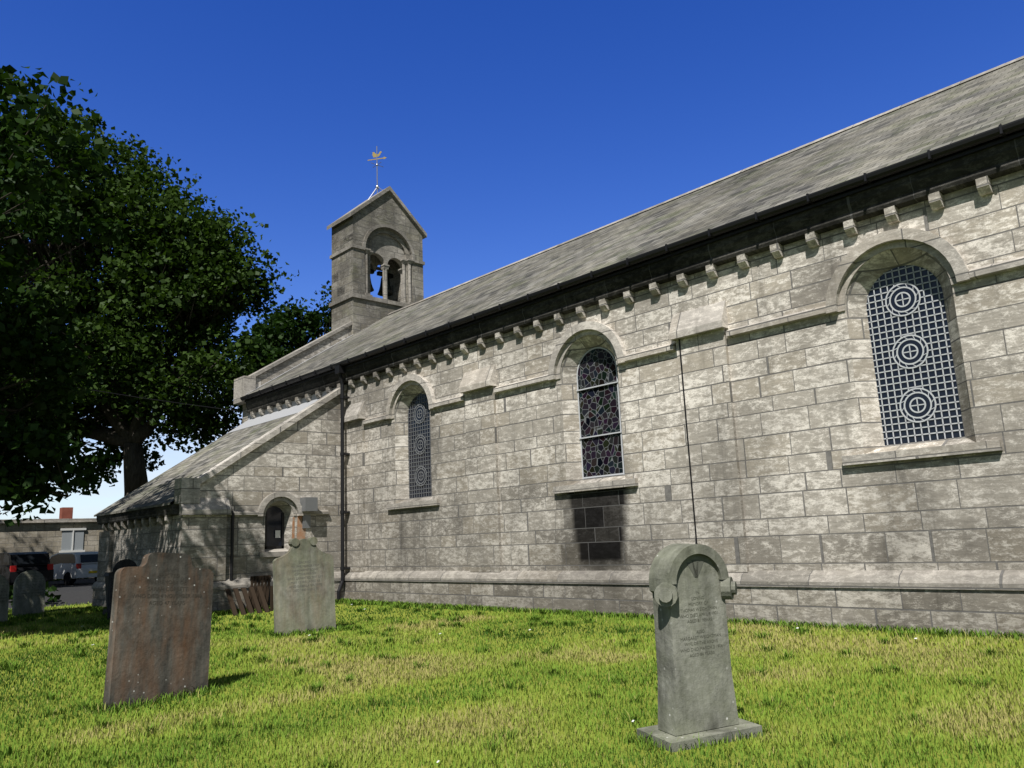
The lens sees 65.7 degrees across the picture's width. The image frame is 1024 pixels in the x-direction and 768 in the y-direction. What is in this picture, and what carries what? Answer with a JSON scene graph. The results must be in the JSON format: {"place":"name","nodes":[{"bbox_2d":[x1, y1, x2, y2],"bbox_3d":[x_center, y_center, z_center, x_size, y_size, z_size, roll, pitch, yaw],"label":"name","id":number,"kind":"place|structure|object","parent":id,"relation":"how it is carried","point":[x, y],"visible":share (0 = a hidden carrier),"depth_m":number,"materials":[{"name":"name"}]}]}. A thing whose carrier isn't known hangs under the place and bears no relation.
{"place":"outdoors","nodes":[
{"label":"outdoors","id":0,"kind":"place"},
{"bbox_2d":[8,577,95,609],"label":"road","id":1,"kind":"structure","parent":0,"point":[79,591],"depth_m":27.18,"materials":[{"name":"grey asphalt"}]},
{"bbox_2d":[0,552,53,582],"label":"car","id":2,"kind":"object","parent":1,"relation":"on","point":[48,575],"depth_m":30.85,"materials":[{"name":"black metal"}]},
{"bbox_2d":[10,564,53,571],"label":"dark car taillights","id":3,"kind":"object","parent":2,"relation":"attached to","point":[49,567],"visible":1,"depth_m":30.43,"materials":[{"name":"red plastic"}]},
{"bbox_2d":[50,552,97,578],"bbox_3d":[-19.462,7.978,34.956,3.600,1.098,1.548,-9,-13,30],"label":"silver car","id":4,"kind":"object","parent":1,"relation":"on","point":[61,570],"depth_m":33.92,"materials":[{"name":"silver metal"}]},
{"bbox_2d":[63,572,96,584],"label":"silver car wheels","id":5,"kind":"object","parent":4,"relation":"attached to","point":[68,579],"visible":0.42,"depth_m":33.60,"materials":[{"name":"rubber"}]},
{"bbox_2d":[59,507,72,518],"bbox_3d":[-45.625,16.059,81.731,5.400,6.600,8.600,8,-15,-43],"label":"chimney","id":6,"kind":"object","parent":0,"point":[65,512],"depth_m":81.70,"materials":[{"name":"red brick"}]},
{"bbox_2d":[221,280,331,407],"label":"tree","id":7,"kind":"object","parent":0,"point":[280,330],"depth_m":43.56,"materials":[{"name":"green plant"}]},
{"bbox_2d":[0,598,1023,767],"bbox_3d":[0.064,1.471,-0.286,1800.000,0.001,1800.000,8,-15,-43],"label":"ground","id":8,"kind":"structure","parent":0,"point":[561,732],"depth_m":7.57,"materials":[{"name":"green plant"}]},
{"bbox_2d":[0,574,8,621],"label":"gravestone","id":9,"kind":"object","parent":8,"relation":"on","point":[4,592],"visible":0.91,"depth_m":18.77,"materials":[{"name":"grey stone"}]},
{"bbox_2d":[12,570,45,616],"bbox_3d":[-12.734,5.637,20.923,0.120,1.420,0.720,-16,-17,41],"label":"headstone","id":10,"kind":"object","parent":8,"relation":"on","point":[29,591],"visible":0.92,"depth_m":20.90,"materials":[{"name":"grey stone"}]},
{"bbox_2d":[9,581,60,604],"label":"undergrowth leaves","id":11,"kind":"object","parent":8,"relation":"on","point":[52,595],"visible":0.24,"depth_m":25.33,"materials":[{"name":"green plant"}]},
{"bbox_2d":[0,522,103,557],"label":"building wall","id":12,"kind":"structure","parent":8,"relation":"on","point":[34,537],"depth_m":43.54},
{"bbox_2d":[0,518,96,522],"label":"roof edge","id":13,"kind":"object","parent":12,"relation":"on","point":[58,520],"depth_m":43.90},
{"bbox_2d":[59,528,85,552],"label":"window frame","id":14,"kind":"object","parent":12,"relation":"in","point":[65,529],"visible":0.93,"depth_m":44.45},
{"bbox_2d":[61,530,83,550],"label":"window pane","id":15,"kind":"structure","parent":14,"relation":"in","point":[66,544],"depth_m":44.49,"materials":[{"name":"grey glass"}]},
{"bbox_2d":[0,65,129,526],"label":"tree","id":16,"kind":"object","parent":8,"relation":"on","point":[32,441],"depth_m":15.96,"materials":[{"name":"green plant"}]},
{"bbox_2d":[102,572,109,613],"bbox_3d":[-9.924,5.336,20.201,0.740,1.087,0.620,-8,-12,26],"label":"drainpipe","id":17,"kind":"object","parent":8,"relation":"on","point":[106,575],"visible":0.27,"depth_m":20.09,"materials":[{"name":"grey plastic"}]},
{"bbox_2d":[107,559,136,619],"bbox_3d":[-8.972,4.880,18.375,0.080,1.610,0.700,-15,-16,40],"label":"slate headstone","id":18,"kind":"object","parent":8,"relation":"on","point":[124,563],"visible":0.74,"depth_m":18.22,"materials":[{"name":"grey stone"}]},
{"bbox_2d":[0,71,298,496],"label":"sycamore tree","id":19,"kind":"object","parent":8,"relation":"on","point":[124,325],"depth_m":32.24,"materials":[{"name":"green plant"}]},
{"bbox_2d":[103,552,213,709],"bbox_3d":[-3.735,2.726,8.460,0.130,1.810,1.060,-17,-22,36],"label":"headstone","id":20,"kind":"object","parent":8,"relation":"on","point":[159,650],"visible":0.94,"depth_m":8.40,"materials":[{"name":"brown stone"}]},
{"bbox_2d":[132,573,199,604],"bbox_3d":[-3.716,2.216,8.577,0.001,0.331,0.787,-17,-22,36],"label":"inscription","id":21,"kind":"object","parent":20,"relation":"attached to","point":[152,581],"visible":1,"depth_m":8.58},
{"bbox_2d":[92,515,344,611],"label":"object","id":22,"kind":"structure","parent":8,"relation":"on","point":[200,540],"depth_m":19.29,"materials":[{"name":"grey stone"}]},
{"bbox_2d":[104,390,345,578],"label":"lean-to walls","id":23,"kind":"structure","parent":8,"relation":"on","point":[299,459],"depth_m":21.05,"materials":[{"name":"grey stone"}]},
{"bbox_2d":[96,504,178,524],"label":"lean-to cornice","id":24,"kind":"structure","parent":23,"relation":"attached to","point":[161,511],"depth_m":20.77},
{"bbox_2d":[94,413,296,516],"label":"porch roof","id":25,"kind":"structure","parent":23,"relation":"on","point":[157,491],"depth_m":23.01,"materials":[{"name":"grey stone"}]},
{"bbox_2d":[228,387,336,432],"bbox_3d":[-8.547,1.878,23.310,4.390,3.117,6.020,8,-15,-43],"label":"lead flashing","id":26,"kind":"object","parent":25,"relation":"on","point":[267,416],"visible":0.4,"depth_m":24.96,"materials":[{"name":"grey metal"}]},
{"bbox_2d":[92,492,340,590],"bbox_3d":[-8.435,4.470,22.496,4.450,2.380,6.540,8,-15,-43],"label":"stone moulding","id":27,"kind":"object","parent":23,"relation":"attached to","point":[205,506],"depth_m":20.11,"materials":[{"name":"grey stone"}]},
{"bbox_2d":[230,510,234,580],"bbox_3d":[-7.061,4.162,19.553,0.384,2.404,0.080,2,-12,-21],"label":"drainpipe","id":28,"kind":"object","parent":23,"relation":"attached to","point":[232,547],"visible":0.7,"depth_m":19.61,"materials":[{"name":"black metal"}]},
{"bbox_2d":[174,384,346,503],"bbox_3d":[-6.447,1.453,20.948,4.580,3.377,0.450,8,-15,-43],"label":"gable coping","id":29,"kind":"object","parent":23,"relation":"on","point":[186,490],"visible":0.86,"depth_m":20.03,"materials":[{"name":"grey stone"}]},
{"bbox_2d":[265,513,283,548],"bbox_3d":[-6.241,3.851,20.831,0.540,0.930,0.030,8,-15,-43],"label":"lean-to window frame","id":30,"kind":"object","parent":23,"relation":"in","point":[282,538],"visible":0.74,"depth_m":20.82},
{"bbox_2d":[266,506,282,545],"bbox_3d":[-6.255,3.770,20.857,0.540,1.100,0.001,8,-15,-43],"label":"lean-to glass","id":31,"kind":"object","parent":30,"relation":"in","point":[274,516],"visible":0.75,"depth_m":20.86,"materials":[{"name":"black glass"}]},
{"bbox_2d":[275,530,279,537],"bbox_3d":[-6.158,3.945,20.860,0.140,0.190,0.006,8,-15,-43],"label":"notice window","id":32,"kind":"structure","parent":31,"relation":"attached to","point":[277,533],"depth_m":20.85,"materials":[{"name":"white paper"}]},
{"bbox_2d":[292,516,305,539],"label":"rust stains","id":33,"kind":"object","parent":23,"relation":"attached to","point":[301,532],"visible":0.6,"depth_m":21.01,"materials":[{"name":"orange stone"}]},
{"bbox_2d":[300,497,317,527],"bbox_3d":[-5.408,3.427,21.117,0.360,0.800,0.300,8,-15,-43],"label":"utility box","id":34,"kind":"object","parent":23,"relation":"attached to","point":[309,503],"visible":1,"depth_m":21.09,"materials":[{"name":"grey metal"}]},
{"bbox_2d":[225,575,273,615],"bbox_3d":[-5.783,5.188,19.731,2.550,0.850,1.030,8,-15,-43],"label":"timber clutter","id":35,"kind":"object","parent":8,"relation":"on","point":[255,598],"visible":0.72,"depth_m":19.40,"materials":[{"name":"brown wood"}]},
{"bbox_2d":[273,537,335,635],"bbox_3d":[-3.728,3.767,14.257,1.080,1.972,0.180,3,-14,-34],"label":"headstone","id":36,"kind":"object","parent":8,"relation":"on","point":[302,609],"visible":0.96,"depth_m":14.21,"materials":[{"name":"grey stone"}]},
{"bbox_2d":[287,561,319,591],"bbox_3d":[-3.715,3.447,14.263,0.662,0.520,0.001,3,-14,-34],"label":"gravestone inscription","id":37,"kind":"object","parent":36,"relation":"attached to","point":[304,577],"visible":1,"depth_m":14.25,"materials":[{"name":"grey stone"}]},
{"bbox_2d":[242,325,386,422],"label":"gable wall","id":38,"kind":"structure","parent":8,"relation":"on","point":[294,361],"depth_m":28.75,"materials":[{"name":"stone"}]},
{"bbox_2d":[233,321,352,404],"bbox_3d":[-5.097,-1.012,31.706,12.000,4.580,0.800,8,-15,-43],"label":"gable coping","id":39,"kind":"object","parent":38,"relation":"on","point":[244,385],"visible":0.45,"depth_m":27.55,"materials":[{"name":"stone"}]},
{"bbox_2d":[332,191,423,349],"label":"bell tower","id":40,"kind":"structure","parent":38,"relation":"on","point":[348,271],"depth_m":31.77,"materials":[{"name":"stone"}]},
{"bbox_2d":[369,146,382,197],"bbox_3d":[-5.693,-8.821,33.501,0.692,2.627,0.768,-3,-11,5],"label":"weather vane pole","id":41,"kind":"object","parent":40,"relation":"on","point":[377,186],"visible":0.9,"depth_m":33.50,"materials":[{"name":"silver metal"}]},
{"bbox_2d":[368,151,386,160],"bbox_3d":[-5.719,-9.677,33.671,0.860,0.400,0.012,-5,-11,11],"label":"weather vane","id":42,"kind":"object","parent":41,"relation":"attached to","point":[374,154],"visible":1,"depth_m":33.67,"materials":[{"name":"brown metal"}]},
{"bbox_2d":[327,186,426,307],"bbox_3d":[-5.549,-5.529,32.860,3.720,5.060,1.840,8,-15,-43],"label":"stone moulding","id":43,"kind":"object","parent":40,"relation":"attached to","point":[383,268],"depth_m":32.15,"materials":[{"name":"grey stone"}]},
{"bbox_2d":[370,269,392,295],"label":"bells","id":44,"kind":"object","parent":40,"relation":"hanging from","point":[390,292],"visible":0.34,"depth_m":32.91,"materials":[{"name":"brown metal"}]},
{"bbox_2d":[368,234,404,267],"bbox_3d":[-5.229,-5.464,32.505,1.900,1.330,0.240,8,-15,-43],"label":"arch tympanum","id":45,"kind":"object","parent":40,"relation":"in","point":[385,248],"visible":0.82,"depth_m":32.43,"materials":[{"name":"grey stone"}]},
{"bbox_2d":[345,580,1023,637],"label":"plinth","id":46,"kind":"structure","parent":8,"relation":"on","point":[992,610],"depth_m":12.29,"materials":[{"name":"stone"}]},
{"bbox_2d":[256,170,1023,570],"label":"nave walls","id":47,"kind":"structure","parent":46,"relation":"on","point":[806,406],"depth_m":12.95,"materials":[{"name":"stone"}]},
{"bbox_2d":[407,394,431,497],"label":"nave cames","id":48,"kind":"object","parent":47,"relation":"attached to","point":[411,447],"visible":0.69,"depth_m":20.32,"materials":[{"name":"grey metal"}]},
{"bbox_2d":[408,394,431,498],"bbox_3d":[-2.327,1.557,20.296,0.001,2.650,1.100,8,-15,-43],"label":"nave glass","id":49,"kind":"object","parent":48,"relation":"in","point":[410,441],"visible":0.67,"depth_m":20.35,"materials":[{"name":"blue glass"}]},
{"bbox_2d":[414,404,426,485],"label":"stained glass roundels","id":50,"kind":"object","parent":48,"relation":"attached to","point":[417,445],"visible":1,"depth_m":20.29,"materials":[{"name":"glass"}]},
{"bbox_2d":[344,328,748,571],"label":"pilasters","id":51,"kind":"object","parent":47,"relation":"attached to","point":[717,496],"visible":0.88,"depth_m":14.02,"materials":[{"name":"stone"}]},
{"bbox_2d":[344,300,727,422],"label":"pilaster caps","id":52,"kind":"object","parent":51,"relation":"on","point":[700,320],"visible":0.96,"depth_m":14.31,"materials":[{"name":"stone"}]},
{"bbox_2d":[576,347,624,478],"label":"nave saddle bars","id":53,"kind":"object","parent":47,"relation":"attached to","point":[580,438],"visible":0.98,"depth_m":15.96,"materials":[{"name":"grey metal"}]},
{"bbox_2d":[578,347,624,478],"bbox_3d":[1.763,0.548,16.024,0.001,2.650,1.100,8,-15,-43],"label":"nave glass","id":54,"kind":"object","parent":47,"relation":"in","point":[599,415],"visible":0.88,"depth_m":16.01,"materials":[{"name":"grey glass"}]},
{"bbox_2d":[250,176,992,417],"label":"corbels","id":55,"kind":"object","parent":47,"relation":"attached to","point":[983,186],"visible":0.98,"depth_m":14.83,"materials":[{"name":"stone"}]},
{"bbox_2d":[246,136,1023,412],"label":"eaves cornice","id":56,"kind":"structure","parent":55,"relation":"on","point":[999,160],"depth_m":13.76,"materials":[{"name":"stone"}]},
{"bbox_2d":[240,118,1023,599],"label":"gutter downpipe","id":57,"kind":"object","parent":56,"relation":"attached to","point":[932,156],"visible":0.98,"depth_m":14.26,"materials":[{"name":"black metal"}]},
{"bbox_2d":[248,59,1023,393],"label":"roof","id":58,"kind":"structure","parent":47,"relation":"on","point":[988,101],"depth_m":16.78,"materials":[{"name":"stone"}]},
{"bbox_2d":[9,375,237,410],"bbox_3d":[-15.985,-1.921,19.558,0.022,3.222,20.919,-11,-14,37],"label":"service wire","id":59,"kind":"object","parent":58,"relation":"attached to","point":[151,399],"visible":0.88,"depth_m":25.01,"materials":[{"name":"black metal"}]},
{"bbox_2d":[249,334,353,392],"bbox_3d":[-7.594,-0.758,28.707,4.250,2.740,0.220,8,-15,-43],"label":"roof flashing","id":60,"kind":"object","parent":58,"relation":"on","point":[301,363],"visible":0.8,"depth_m":28.62,"materials":[{"name":"grey metal"}]},
{"bbox_2d":[388,56,1023,314],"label":"ridge tiles","id":61,"kind":"object","parent":58,"relation":"on","point":[834,133],"visible":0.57,"depth_m":20.00,"materials":[{"name":"stone"}]},
{"bbox_2d":[678,339,697,543],"bbox_3d":[3.123,1.497,13.899,0.015,4.700,0.024,8,-15,-43],"label":"lightning tape","id":62,"kind":"object","parent":47,"relation":"attached to","point":[687,442],"visible":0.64,"depth_m":13.98,"materials":[{"name":"black metal"}]},
{"bbox_2d":[362,228,1023,509],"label":"window trim","id":63,"kind":"structure","parent":47,"relation":"attached to","point":[948,256],"depth_m":12.27,"materials":[{"name":"stone"}]},
{"bbox_2d":[866,265,963,444],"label":"nave cames","id":64,"kind":"object","parent":47,"relation":"attached to","point":[920,372],"visible":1,"depth_m":11.67,"materials":[{"name":"grey metal"}]},
{"bbox_2d":[885,283,936,422],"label":"window roundels","id":65,"kind":"object","parent":64,"relation":"attached to","point":[915,366],"visible":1,"depth_m":11.69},
{"bbox_2d":[887,284,934,420],"bbox_3d":[5.873,-0.477,11.704,0.001,2.100,0.500,8,-15,-43],"label":"stained glass","id":66,"kind":"object","parent":65,"relation":"in","point":[913,354],"visible":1,"depth_m":11.70,"materials":[{"name":"glass"}]},
{"bbox_2d":[867,265,964,445],"bbox_3d":[5.887,-0.471,11.716,0.001,2.650,1.100,8,-15,-43],"label":"window glass","id":67,"kind":"object","parent":47,"relation":"in","point":[956,434],"visible":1,"depth_m":11.67,"materials":[{"name":"glass"}]},
{"bbox_2d":[345,570,1023,590],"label":"plinth moulding","id":68,"kind":"object","parent":46,"relation":"on","point":[960,579],"depth_m":12.32,"materials":[{"name":"grey stone"}]},
{"bbox_2d":[637,543,761,752],"bbox_3d":[1.353,1.953,5.948,0.800,1.485,0.440,1,-10,-24],"label":"headstone","id":69,"kind":"object","parent":8,"relation":"on","point":[696,693],"visible":0.99,"depth_m":5.84,"materials":[{"name":"grey stone"}]},
{"bbox_2d":[687,559,703,577],"bbox_3d":[1.373,1.380,5.933,0.160,0.130,0.004,1,-11,-25],"label":"carved ornament","id":70,"kind":"object","parent":69,"relation":"attached to","point":[695,566],"visible":1,"depth_m":5.93,"materials":[{"name":"grey stone"}]},
{"bbox_2d":[680,596,722,656],"bbox_3d":[1.390,1.769,5.873,0.381,0.462,0.001,1,-10,-24],"label":"inscription","id":71,"kind":"object","parent":69,"relation":"attached to","point":[710,641],"visible":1,"depth_m":5.87,"materials":[{"name":"grey stone"}]},
{"bbox_2d":[0,0,1023,519],"label":"sky","id":72,"kind":"structure","parent":0,"point":[511,131],"materials":[{"name":"blue"}]}
]}

